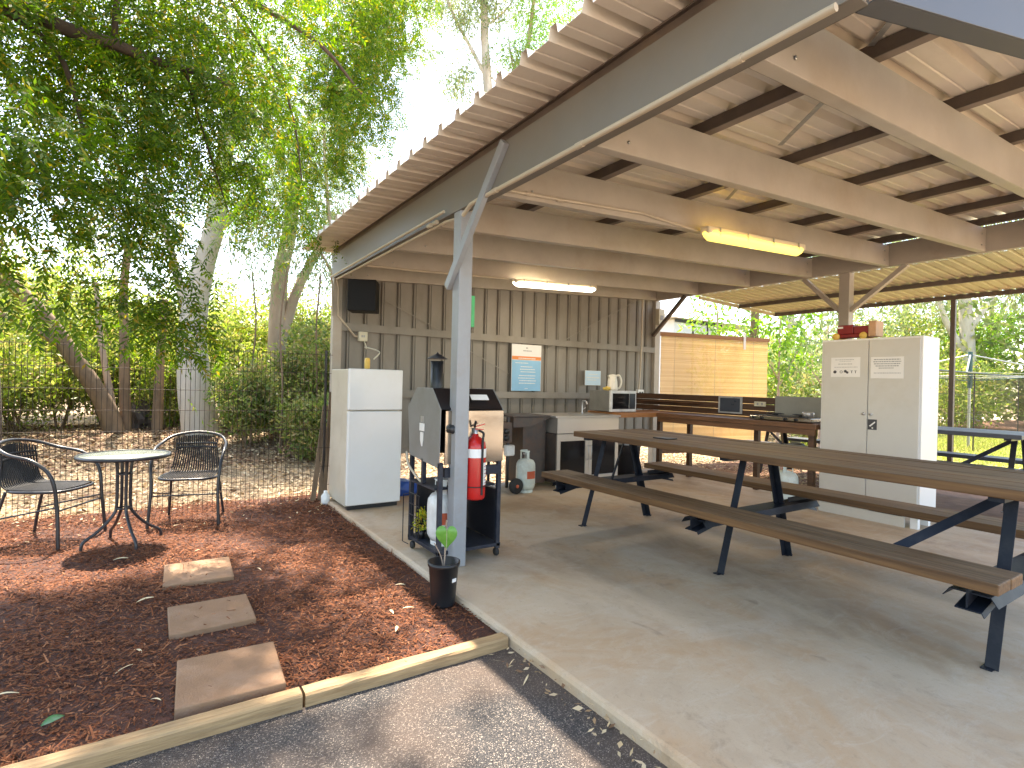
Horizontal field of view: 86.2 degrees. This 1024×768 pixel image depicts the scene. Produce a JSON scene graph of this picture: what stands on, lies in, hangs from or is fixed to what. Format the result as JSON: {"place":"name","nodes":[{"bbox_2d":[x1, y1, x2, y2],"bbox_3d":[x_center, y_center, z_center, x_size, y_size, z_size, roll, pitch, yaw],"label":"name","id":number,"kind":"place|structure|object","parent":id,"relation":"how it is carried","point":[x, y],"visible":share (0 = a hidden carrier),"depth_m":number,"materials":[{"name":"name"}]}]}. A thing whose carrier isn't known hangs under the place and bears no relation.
{"place":"outdoors","nodes":[
{"label":"outdoors","id":0,"kind":"place"},
{"bbox_2d":[0,491,496,766],"bbox_3d":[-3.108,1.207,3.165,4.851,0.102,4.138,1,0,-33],"label":"bark mulch","id":1,"kind":"object","parent":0,"point":[115,626],"visible":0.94,"depth_m":3.08,"materials":[{"name":"brown wood"}]},
{"bbox_2d":[0,438,106,549],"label":"garden chair","id":2,"kind":"object","parent":1,"relation":"on","point":[23,477],"visible":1,"depth_m":4.18,"materials":[{"name":"black plastic"}]},
{"bbox_2d":[73,449,171,551],"bbox_3d":[-2.951,0.872,4.155,0.610,0.682,0.610,1,0,-33],"label":"garden table","id":3,"kind":"object","parent":1,"relation":"on","point":[126,456],"visible":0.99,"depth_m":4.12,"materials":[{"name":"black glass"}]},
{"bbox_2d":[145,431,227,528],"bbox_3d":[-2.863,0.827,4.884,0.564,0.774,0.570,1,0,-19],"label":"garden chair","id":4,"kind":"object","parent":1,"relation":"on","point":[170,476],"visible":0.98,"depth_m":5.00,"materials":[{"name":"black plastic"}]},
{"bbox_2d":[162,557,233,589],"bbox_3d":[-2.043,1.237,3.561,0.385,0.050,0.440,1,0,-31],"label":"concrete paver","id":5,"kind":"object","parent":1,"relation":"on","point":[215,570],"visible":0.78,"depth_m":3.51,"materials":[{"name":"beige concrete"}]},
{"bbox_2d":[167,594,255,640],"bbox_3d":[-1.609,1.246,2.924,0.390,0.050,0.385,1,0,-33],"label":"concrete paver","id":6,"kind":"object","parent":1,"relation":"on","point":[185,622],"visible":0.76,"depth_m":2.87,"materials":[{"name":"beige concrete"}]},
{"bbox_2d":[174,642,285,720],"bbox_3d":[-1.196,1.240,2.316,0.390,0.050,0.410,1,0,-30],"label":"concrete paver","id":7,"kind":"object","parent":1,"relation":"on","point":[236,676],"visible":0.82,"depth_m":2.26,"materials":[{"name":"beige concrete"}]},
{"bbox_2d":[310,392,330,500],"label":"leaning boards","id":8,"kind":"object","parent":1,"relation":"on","point":[322,483],"visible":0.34,"depth_m":5.90,"materials":[{"name":"brown wood"}]},
{"bbox_2d":[427,520,459,608],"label":"potted plant","id":9,"kind":"object","parent":1,"relation":"on","point":[443,573],"visible":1,"depth_m":3.11,"materials":[{"name":"green plant"}]},
{"bbox_2d":[105,647,667,767],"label":"road","id":10,"kind":"structure","parent":0,"point":[436,752],"depth_m":2.04,"materials":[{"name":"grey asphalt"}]},
{"bbox_2d":[488,642,660,767],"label":"scattered leaves","id":11,"kind":"object","parent":10,"relation":"on","point":[579,708],"visible":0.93,"depth_m":2.14,"materials":[{"name":"beige plant"}]},
{"bbox_2d":[0,399,807,521],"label":"leafy ground","id":12,"kind":"structure","parent":0,"point":[89,417],"depth_m":7.23,"materials":[{"name":"plant"}]},
{"bbox_2d":[0,277,61,418],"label":"shrub","id":13,"kind":"object","parent":12,"relation":"on","point":[17,373],"visible":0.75,"depth_m":7.84,"materials":[{"name":"green plant"}]},
{"bbox_2d":[0,241,84,352],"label":"shrub","id":14,"kind":"object","parent":12,"relation":"on","point":[52,290],"visible":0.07,"depth_m":10.52,"materials":[{"name":"green plant"}]},
{"bbox_2d":[0,325,93,430],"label":"shrub","id":15,"kind":"object","parent":12,"relation":"on","point":[9,418],"visible":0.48,"depth_m":8.89,"materials":[{"name":"green plant"}]},
{"bbox_2d":[0,249,118,421],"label":"shrub","id":16,"kind":"object","parent":12,"relation":"on","point":[16,417],"visible":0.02,"depth_m":11.03,"materials":[{"name":"green plant"}]},
{"bbox_2d":[0,199,125,433],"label":"leaning tree","id":17,"kind":"object","parent":12,"relation":"on","point":[106,403],"visible":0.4,"depth_m":9.01,"materials":[{"name":"brown plant"}]},
{"bbox_2d":[0,264,130,427],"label":"shrub","id":18,"kind":"object","parent":12,"relation":"on","point":[75,392],"visible":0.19,"depth_m":9.83,"materials":[{"name":"green plant"}]},
{"bbox_2d":[3,236,146,414],"bbox_3d":[-9.975,-1.318,12.615,4.063,4.167,3.814,1,0,-33],"label":"shrub","id":19,"kind":"object","parent":12,"relation":"on","point":[82,266],"visible":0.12,"depth_m":12.47,"materials":[{"name":"green plant"}]},
{"bbox_2d":[36,333,156,424],"bbox_3d":[-7.750,-0.138,10.314,1.826,1.990,2.067,1,0,27],"label":"shrub","id":20,"kind":"object","parent":12,"relation":"on","point":[116,380],"visible":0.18,"depth_m":10.23,"materials":[{"name":"green plant"}]},
{"bbox_2d":[94,282,115,403],"bbox_3d":[-6.940,-0.423,9.356,0.432,2.612,0.150,1,0,-25],"label":"slim tree","id":21,"kind":"object","parent":12,"relation":"on","point":[110,386],"visible":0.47,"depth_m":9.30,"materials":[{"name":"brown plant"}]},
{"bbox_2d":[58,282,180,396],"bbox_3d":[-8.312,-0.801,11.832,2.201,3.212,2.915,1,0,24],"label":"shrub","id":22,"kind":"object","parent":12,"relation":"on","point":[145,292],"visible":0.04,"depth_m":11.68,"materials":[{"name":"green plant"}]},
{"bbox_2d":[59,170,200,430],"bbox_3d":[-6.658,-1.440,9.490,2.248,4.848,2.380,1,0,-33],"label":"straight tree","id":23,"kind":"object","parent":12,"relation":"on","point":[124,378],"visible":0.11,"depth_m":9.49,"materials":[{"name":"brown plant"}]},
{"bbox_2d":[55,314,210,422],"bbox_3d":[-7.285,-0.327,10.869,2.886,2.352,2.375,1,0,-11],"label":"shrub","id":24,"kind":"object","parent":12,"relation":"on","point":[131,367],"visible":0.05,"depth_m":10.21,"materials":[{"name":"green plant"}]},
{"bbox_2d":[131,398,151,429],"bbox_3d":[-6.922,0.625,10.071,0.643,0.771,0.634,1,0,-2],"label":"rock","id":25,"kind":"object","parent":12,"relation":"on","point":[140,418],"visible":0.26,"depth_m":9.90,"materials":[{"name":"grey stone"}]},
{"bbox_2d":[151,299,167,430],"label":"straight tree","id":26,"kind":"object","parent":12,"relation":"on","point":[158,402],"visible":0.52,"depth_m":9.69,"materials":[{"name":"brown plant"}]},
{"bbox_2d":[0,340,331,521],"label":"wire fence","id":27,"kind":"object","parent":12,"relation":"on","point":[242,410],"visible":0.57,"depth_m":5.32,"materials":[{"name":"black metal"}]},
{"bbox_2d":[116,342,216,426],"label":"shrub","id":28,"kind":"object","parent":12,"relation":"on","point":[170,404],"visible":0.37,"depth_m":10.01,"materials":[{"name":"green plant"}]},
{"bbox_2d":[116,263,246,403],"bbox_3d":[-7.934,-1.156,13.396,4.058,4.016,3.182,1,0,-33],"label":"shrub","id":29,"kind":"object","parent":12,"relation":"on","point":[223,275],"visible":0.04,"depth_m":13.96,"materials":[{"name":"green plant"}]},
{"bbox_2d":[18,0,365,436],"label":"white gum tree","id":30,"kind":"object","parent":12,"relation":"on","point":[198,395],"visible":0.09,"depth_m":9.37,"materials":[{"name":"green plant"}]},
{"bbox_2d":[207,295,267,423],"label":"shrub","id":31,"kind":"object","parent":12,"relation":"on","point":[235,334],"visible":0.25,"depth_m":11.09,"materials":[{"name":"green plant"}]},
{"bbox_2d":[207,271,268,342],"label":"shrub","id":32,"kind":"object","parent":12,"relation":"on","point":[229,294],"visible":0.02,"depth_m":12.96,"materials":[{"name":"green plant"}]},
{"bbox_2d":[208,334,275,426],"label":"shrub","id":33,"kind":"object","parent":12,"relation":"on","point":[249,353],"visible":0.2,"depth_m":10.39,"materials":[{"name":"green plant"}]},
{"bbox_2d":[203,351,298,443],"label":"shrub","id":34,"kind":"object","parent":12,"relation":"on","point":[249,392],"visible":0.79,"depth_m":8.89,"materials":[{"name":"green plant"}]},
{"bbox_2d":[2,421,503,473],"bbox_3d":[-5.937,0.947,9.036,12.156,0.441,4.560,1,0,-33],"label":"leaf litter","id":35,"kind":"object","parent":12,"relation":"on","point":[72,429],"visible":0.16,"depth_m":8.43,"materials":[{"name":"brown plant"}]},
{"bbox_2d":[236,278,330,355],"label":"shrub","id":36,"kind":"object","parent":12,"relation":"on","point":[301,311],"visible":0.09,"depth_m":11.42,"materials":[{"name":"green plant"}]},
{"bbox_2d":[279,271,287,451],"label":"sapling","id":37,"kind":"object","parent":12,"relation":"on","point":[281,352],"visible":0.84,"depth_m":8.73,"materials":[{"name":"brown plant"}]},
{"bbox_2d":[259,383,328,460],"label":"shrub","id":38,"kind":"object","parent":12,"relation":"on","point":[311,425],"visible":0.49,"depth_m":8.36,"materials":[{"name":"green plant"}]},
{"bbox_2d":[201,98,387,326],"bbox_3d":[-3.701,-2.029,9.495,3.322,6.364,2.318,1,0,-33],"label":"weeping gum tree","id":39,"kind":"object","parent":12,"relation":"on","point":[328,218],"visible":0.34,"depth_m":9.23,"materials":[{"name":"green plant"}]},
{"bbox_2d":[261,341,328,431],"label":"shrub","id":40,"kind":"object","parent":12,"relation":"on","point":[292,368],"visible":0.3,"depth_m":9.94,"materials":[{"name":"green plant"}]},
{"bbox_2d":[272,305,330,406],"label":"shrub","id":41,"kind":"object","parent":12,"relation":"on","point":[321,334],"visible":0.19,"depth_m":9.42,"materials":[{"name":"green plant"}]},
{"bbox_2d":[210,60,396,427],"bbox_3d":[-4.276,-2.688,10.857,3.998,7.559,3.956,1,0,23],"label":"forked gum tree","id":42,"kind":"object","parent":12,"relation":"on","point":[288,311],"visible":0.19,"depth_m":10.60,"materials":[{"name":"green plant"}]},
{"bbox_2d":[409,0,544,112],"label":"tree","id":43,"kind":"object","parent":12,"relation":"on","point":[484,65],"visible":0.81,"depth_m":12.85,"materials":[{"name":"green plant"}]},
{"bbox_2d":[487,0,582,82],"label":"pink gum tree","id":44,"kind":"object","parent":12,"relation":"on","point":[528,36],"visible":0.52,"depth_m":12.87,"materials":[{"name":"green plant"}]},
{"bbox_2d":[659,307,749,413],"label":"shed","id":45,"kind":"structure","parent":12,"relation":"on","point":[674,321],"depth_m":20.54,"materials":[{"name":"white metal"}]},
{"bbox_2d":[676,295,761,428],"bbox_3d":[4.537,-0.514,12.108,1.996,3.923,1.696,1,0,-14],"label":"tree","id":46,"kind":"object","parent":12,"relation":"on","point":[717,328],"visible":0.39,"depth_m":12.07,"materials":[{"name":"green plant"}]},
{"bbox_2d":[685,320,805,431],"bbox_3d":[6.362,-0.125,15.440,3.018,3.334,4.151,1,0,15],"label":"shrub","id":47,"kind":"object","parent":12,"relation":"on","point":[773,382],"visible":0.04,"depth_m":14.66,"materials":[{"name":"green plant"}]},
{"bbox_2d":[746,287,758,437],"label":"rough tree","id":48,"kind":"object","parent":12,"relation":"on","point":[752,325],"depth_m":11.82,"materials":[{"name":"brown plant"}]},
{"bbox_2d":[728,309,832,442],"bbox_3d":[5.702,-0.305,11.684,2.074,3.557,1.738,1,0,24],"label":"tree","id":49,"kind":"object","parent":12,"relation":"on","point":[786,344],"visible":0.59,"depth_m":11.56,"materials":[{"name":"green plant"}]},
{"bbox_2d":[765,354,821,436],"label":"shrub","id":50,"kind":"object","parent":12,"relation":"on","point":[808,386],"visible":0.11,"depth_m":13.80,"materials":[{"name":"green plant"}]},
{"bbox_2d":[767,324,826,411],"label":"shrub","id":51,"kind":"object","parent":12,"relation":"on","point":[808,351],"visible":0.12,"depth_m":16.22,"materials":[{"name":"green plant"}]},
{"bbox_2d":[733,255,864,359],"bbox_3d":[10.559,-3.103,20.720,6.770,9.378,5.446,1,0,-33],"label":"gum tree","id":52,"kind":"object","parent":12,"relation":"on","point":[802,317],"visible":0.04,"depth_m":19.92,"materials":[{"name":"green plant"}]},
{"bbox_2d":[771,312,865,446],"bbox_3d":[6.638,-0.176,11.527,2.116,3.351,1.544,1,0,-10],"label":"tree","id":53,"kind":"object","parent":12,"relation":"on","point":[815,357],"visible":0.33,"depth_m":11.47,"materials":[{"name":"green plant"}]},
{"bbox_2d":[640,425,1020,486],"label":"leaf litter","id":54,"kind":"object","parent":12,"relation":"on","point":[734,468],"visible":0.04,"depth_m":9.48,"materials":[{"name":"plant"}]},
{"bbox_2d":[808,304,957,370],"bbox_3d":[15.066,-1.098,22.585,5.189,5.598,5.131,1,0,-13],"label":"shrub","id":55,"kind":"object","parent":12,"relation":"on","point":[890,332],"visible":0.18,"depth_m":22.05,"materials":[{"name":"green plant"}]},
{"bbox_2d":[879,306,986,394],"bbox_3d":[15.039,-0.676,20.895,4.898,4.756,4.571,1,0,-17],"label":"shrub","id":56,"kind":"object","parent":12,"relation":"on","point":[918,330],"visible":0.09,"depth_m":20.70,"materials":[{"name":"green plant"}]},
{"bbox_2d":[938,343,1017,428],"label":"shrub","id":57,"kind":"object","parent":12,"relation":"on","point":[987,395],"visible":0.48,"depth_m":17.37,"materials":[{"name":"green plant"}]},
{"bbox_2d":[957,420,1023,431],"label":"soil mound","id":58,"kind":"object","parent":12,"relation":"on","point":[1005,426],"visible":0.15,"depth_m":18.43,"materials":[{"name":"brown soil"}]},
{"bbox_2d":[0,0,1023,398],"label":"sky","id":59,"kind":"structure","parent":0,"point":[431,113],"materials":[{"name":"white"}]},
{"bbox_2d":[617,443,640,474],"bbox_3d":[1.629,1.041,7.724,0.380,0.480,0.380,1,0,-33],"label":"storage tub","id":60,"kind":"object","parent":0,"point":[625,464],"visible":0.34,"depth_m":7.58,"materials":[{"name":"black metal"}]},
{"bbox_2d":[327,469,1023,767],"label":"concrete slab","id":61,"kind":"structure","parent":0,"point":[653,631],"depth_m":2.82,"materials":[{"name":"grey concrete"}]},
{"bbox_2d":[329,368,402,509],"bbox_3d":[-1.502,0.530,5.587,0.541,1.357,0.625,1,0,-33],"label":"fridge","id":62,"kind":"object","parent":61,"relation":"on","point":[365,440],"visible":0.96,"depth_m":5.34,"materials":[{"name":"metal"}]},
{"bbox_2d":[400,478,416,495],"bbox_3d":[-1.224,1.142,6.042,0.656,0.192,0.291,1,0,-33],"label":"blue tarp","id":63,"kind":"object","parent":61,"relation":"on","point":[404,485],"visible":0.16,"depth_m":5.94,"materials":[{"name":"plastic"}]},
{"bbox_2d":[402,352,503,556],"bbox_3d":[-0.435,0.498,4.018,0.539,1.474,0.621,1,0,-33],"label":"barbecue","id":64,"kind":"object","parent":61,"relation":"on","point":[431,428],"visible":0.75,"depth_m":3.93,"materials":[{"name":"black metal"}]},
{"bbox_2d":[411,506,426,538],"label":"potted flowers","id":65,"kind":"object","parent":64,"relation":"on","point":[421,531],"visible":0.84,"depth_m":3.99,"materials":[{"name":"yellow plant"}]},
{"bbox_2d":[427,477,447,546],"bbox_3d":[-0.481,0.903,3.909,0.250,0.461,0.252,1,0,-33],"label":"gas bottle","id":66,"kind":"object","parent":64,"relation":"in","point":[431,513],"visible":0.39,"depth_m":3.81,"materials":[{"name":"white paint"}]},
{"bbox_2d":[487,413,551,493],"bbox_3d":[0.084,0.809,6.579,0.750,0.872,0.674,1,0,-33],"label":"old side burner","id":67,"kind":"object","parent":61,"relation":"on","point":[522,431],"visible":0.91,"depth_m":6.63,"materials":[{"name":"black metal"}]},
{"bbox_2d":[516,449,534,492],"bbox_3d":[0.159,1.007,6.340,0.226,0.481,0.224,1,0,40],"label":"gas bottle","id":68,"kind":"object","parent":61,"relation":"on","point":[525,470],"visible":0.9,"depth_m":6.25,"materials":[{"name":"paint"}]},
{"bbox_2d":[533,400,620,487],"bbox_3d":[0.797,0.736,7.117,1.070,1.053,0.673,1,0,-33],"label":"sink unit","id":69,"kind":"object","parent":61,"relation":"on","point":[566,448],"visible":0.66,"depth_m":6.80,"materials":[{"name":"silver metal"}]},
{"bbox_2d":[301,0,1023,566],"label":"open shed","id":70,"kind":"structure","parent":61,"relation":"on","point":[847,140],"depth_m":3.86,"materials":[{"name":"paint"}]},
{"bbox_2d":[347,279,379,313],"bbox_3d":[-1.663,-0.976,6.137,0.338,0.360,0.488,1,0,-15],"label":"hanging black box","id":71,"kind":"object","parent":70,"relation":"attached to","point":[363,295],"visible":1,"depth_m":5.92,"materials":[{"name":"paint"}]},
{"bbox_2d":[366,264,508,279],"bbox_3d":[-0.760,-1.229,6.023,1.711,0.102,0.024,1,0,-33],"label":"conduit","id":72,"kind":"object","parent":70,"relation":"attached to","point":[397,268],"visible":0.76,"depth_m":5.88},
{"bbox_2d":[467,421,485,499],"bbox_3d":[-0.255,0.524,3.797,0.163,0.543,0.169,1,0,-33],"label":"fire extinguisher","id":73,"kind":"object","parent":70,"relation":"attached to","point":[476,477],"visible":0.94,"depth_m":3.73,"materials":[{"name":"red metal"}]},
{"bbox_2d":[511,344,540,390],"bbox_3d":[0.204,-0.228,7.694,0.505,0.650,0.010,1,0,-33],"label":"notice poster","id":74,"kind":"object","parent":70,"relation":"attached to","point":[525,367],"visible":1,"depth_m":7.69,"materials":[{"name":"paper"}]},
{"bbox_2d":[512,278,596,292],"bbox_3d":[0.553,-1.219,6.801,1.300,0.156,0.100,1,0,-33],"label":"fluorescent light","id":75,"kind":"object","parent":70,"relation":"attached to","point":[527,283],"visible":1,"depth_m":6.73,"materials":[{"name":"white plastic"}]},
{"bbox_2d":[330,2,837,336],"bbox_3d":[-0.435,-0.856,4.010,0.341,0.695,5.506,1,0,-33],"label":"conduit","id":76,"kind":"object","parent":70,"relation":"attached to","point":[741,57],"visible":0.97,"depth_m":2.36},
{"bbox_2d":[585,370,600,385],"bbox_3d":[1.240,-0.092,8.376,0.320,0.225,0.010,1,0,-33],"label":"notice sign","id":77,"kind":"object","parent":70,"relation":"attached to","point":[592,377],"visible":1,"depth_m":8.37,"materials":[{"name":"paper"}]},
{"bbox_2d":[509,190,697,231],"bbox_3d":[0.719,-1.224,3.878,1.831,0.106,0.028,1,0,-33],"label":"conduit","id":78,"kind":"object","parent":70,"relation":"attached to","point":[557,199],"visible":0.9,"depth_m":3.78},
{"bbox_2d":[659,332,769,440],"bbox_3d":[3.603,0.046,9.669,2.360,1.960,0.060,1,0,-20],"label":"bamboo blind","id":79,"kind":"object","parent":70,"relation":"hanging from","point":[698,390],"visible":0.62,"depth_m":9.65,"materials":[{"name":"wood"}]},
{"bbox_2d":[700,226,804,255],"bbox_3d":[2.102,-1.214,4.696,1.420,0.177,0.110,1,0,-33],"label":"fluorescent light","id":80,"kind":"object","parent":70,"relation":"attached to","point":[730,237],"visible":1,"depth_m":4.58,"materials":[{"name":"plastic"}]},
{"bbox_2d":[588,393,820,507],"bbox_3d":[2.265,0.723,7.054,1.295,1.148,3.230,1,0,-33],"label":"timber counter","id":81,"kind":"object","parent":61,"relation":"on","point":[694,403],"visible":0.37,"depth_m":7.08,"materials":[{"name":"brown wood"}]},
{"bbox_2d":[589,390,635,411],"bbox_3d":[1.395,0.230,7.572,0.474,0.284,0.435,1,0,-33],"label":"microwave","id":82,"kind":"object","parent":81,"relation":"on","point":[612,401],"visible":1,"depth_m":7.41,"materials":[{"name":"silver metal"}]},
{"bbox_2d":[718,396,742,413],"bbox_3d":[2.886,0.276,7.236,0.017,0.220,0.355,1,0,-33],"label":"framed panel","id":83,"kind":"object","parent":81,"relation":"on","point":[728,404],"visible":1,"depth_m":7.22,"materials":[{"name":"metal"}]},
{"bbox_2d":[750,412,820,422],"bbox_3d":[3.156,0.359,6.263,0.398,0.110,0.720,1,0,-33],"label":"gas cooktop","id":84,"kind":"object","parent":81,"relation":"on","point":[808,417],"visible":0.98,"depth_m":6.08,"materials":[{"name":"silver metal"}]},
{"bbox_2d":[775,396,820,416],"bbox_3d":[3.427,0.281,6.418,0.011,0.257,0.705,1,0,-33],"label":"splash sheet","id":85,"kind":"object","parent":81,"relation":"on","point":[787,405],"visible":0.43,"depth_m":6.48,"materials":[{"name":"grey metal"}]},
{"bbox_2d":[542,429,1023,671],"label":"picnic table","id":86,"kind":"object","parent":61,"relation":"on","point":[996,589],"visible":1,"depth_m":3.23,"materials":[{"name":"wood"}]},
{"bbox_2d":[771,466,798,500],"bbox_3d":[2.925,1.073,5.860,0.260,0.481,0.260,1,0,-1],"label":"gas bottle","id":87,"kind":"object","parent":61,"relation":"on","point":[786,475],"visible":0.28,"depth_m":5.76,"materials":[{"name":"paint"}]},
{"bbox_2d":[818,335,939,529],"bbox_3d":[3.609,0.443,5.429,0.393,1.775,0.904,1,0,-33],"label":"steel cupboard","id":88,"kind":"object","parent":61,"relation":"on","point":[903,412],"visible":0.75,"depth_m":5.22,"materials":[{"name":"metal"}]},
{"bbox_2d":[831,357,859,376],"bbox_3d":[3.356,-0.169,5.504,0.003,0.197,0.277,1,0,-33],"label":"paper notice","id":89,"kind":"object","parent":88,"relation":"attached to","point":[845,367],"visible":1,"depth_m":5.50,"materials":[{"name":"grey paper"}]},
{"bbox_2d":[832,320,882,339],"bbox_3d":[3.526,-0.538,5.583,0.170,0.179,0.411,1,0,-33],"label":"toy truck","id":90,"kind":"object","parent":88,"relation":"on","point":[873,329],"visible":0.92,"depth_m":5.50,"materials":[{"name":"brown wood"}]},
{"bbox_2d":[870,356,903,378],"bbox_3d":[3.561,-0.156,5.192,0.003,0.206,0.280,1,0,-33],"label":"paper notice","id":91,"kind":"object","parent":88,"relation":"attached to","point":[887,367],"visible":1,"depth_m":5.19,"materials":[{"name":"grey paper"}]},
{"bbox_2d":[692,461,1023,521],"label":"dirt path","id":92,"kind":"structure","parent":0,"point":[954,501],"depth_m":6.84,"materials":[{"name":"beige soil"}]},
{"bbox_2d":[749,426,1023,511],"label":"picnic table","id":93,"kind":"object","parent":92,"relation":"on","point":[1012,438],"visible":0.26,"depth_m":6.19,"materials":[{"name":"black metal"}]},
{"bbox_2d":[789,434,1022,468],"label":"lawn","id":94,"kind":"structure","parent":0,"point":[977,453],"depth_m":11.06,"materials":[{"name":"green plant"}]},
{"bbox_2d":[939,352,1023,445],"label":"clothes hoist","id":95,"kind":"object","parent":94,"relation":"on","point":[970,355],"visible":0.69,"depth_m":13.09,"materials":[{"name":"metal"}]},
{"bbox_2d":[939,413,1002,426],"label":"sandy track","id":96,"kind":"structure","parent":0,"point":[982,418],"depth_m":26.43,"materials":[{"name":"beige sand"}]},
{"bbox_2d":[872,213,1023,422],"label":"white gum tree","id":97,"kind":"object","parent":96,"relation":"on","point":[965,325],"visible":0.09,"depth_m":20.18,"materials":[{"name":"green plant"}]},
{"bbox_2d":[923,300,1023,383],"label":"shrub","id":98,"kind":"object","parent":96,"relation":"on","point":[1001,336],"visible":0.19,"depth_m":20.46,"materials":[{"name":"green plant"}]},
{"bbox_2d":[950,219,1023,419],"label":"gum tree","id":99,"kind":"object","parent":96,"relation":"on","point":[994,310],"visible":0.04,"depth_m":26.34,"materials":[{"name":"green plant"}]},
{"label":"ground","id":100,"kind":"structure","parent":0,"visible":0},
{"bbox_2d":[0,687,302,767],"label":"timber sleeper","id":101,"kind":"object","parent":100,"relation":"on","point":[126,747],"visible":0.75,"depth_m":1.94,"materials":[{"name":"brown wood"}]},
{"bbox_2d":[0,0,452,499],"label":"neem tree","id":102,"kind":"object","parent":100,"relation":"on","point":[362,46],"visible":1,"depth_m":3.92,"materials":[{"name":"green plant"}]},
{"bbox_2d":[301,632,507,707],"bbox_3d":[-0.441,1.341,2.474,0.965,0.192,0.084,1,0,-33],"label":"timber sleeper","id":103,"kind":"object","parent":100,"relation":"on","point":[319,692],"visible":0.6,"depth_m":2.41,"materials":[{"name":"brown wood"}]},
{"bbox_2d":[35,260,1023,420],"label":"distant woodland","id":104,"kind":"object","parent":100,"relation":"on","point":[975,304],"visible":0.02,"depth_m":20.61,"materials":[{"name":"green plant"}]},
{"bbox_2d":[937,371,1023,456],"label":"wire fence","id":105,"kind":"object","parent":100,"relation":"on","point":[1013,420],"visible":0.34,"depth_m":12.36,"materials":[{"name":"black metal"}]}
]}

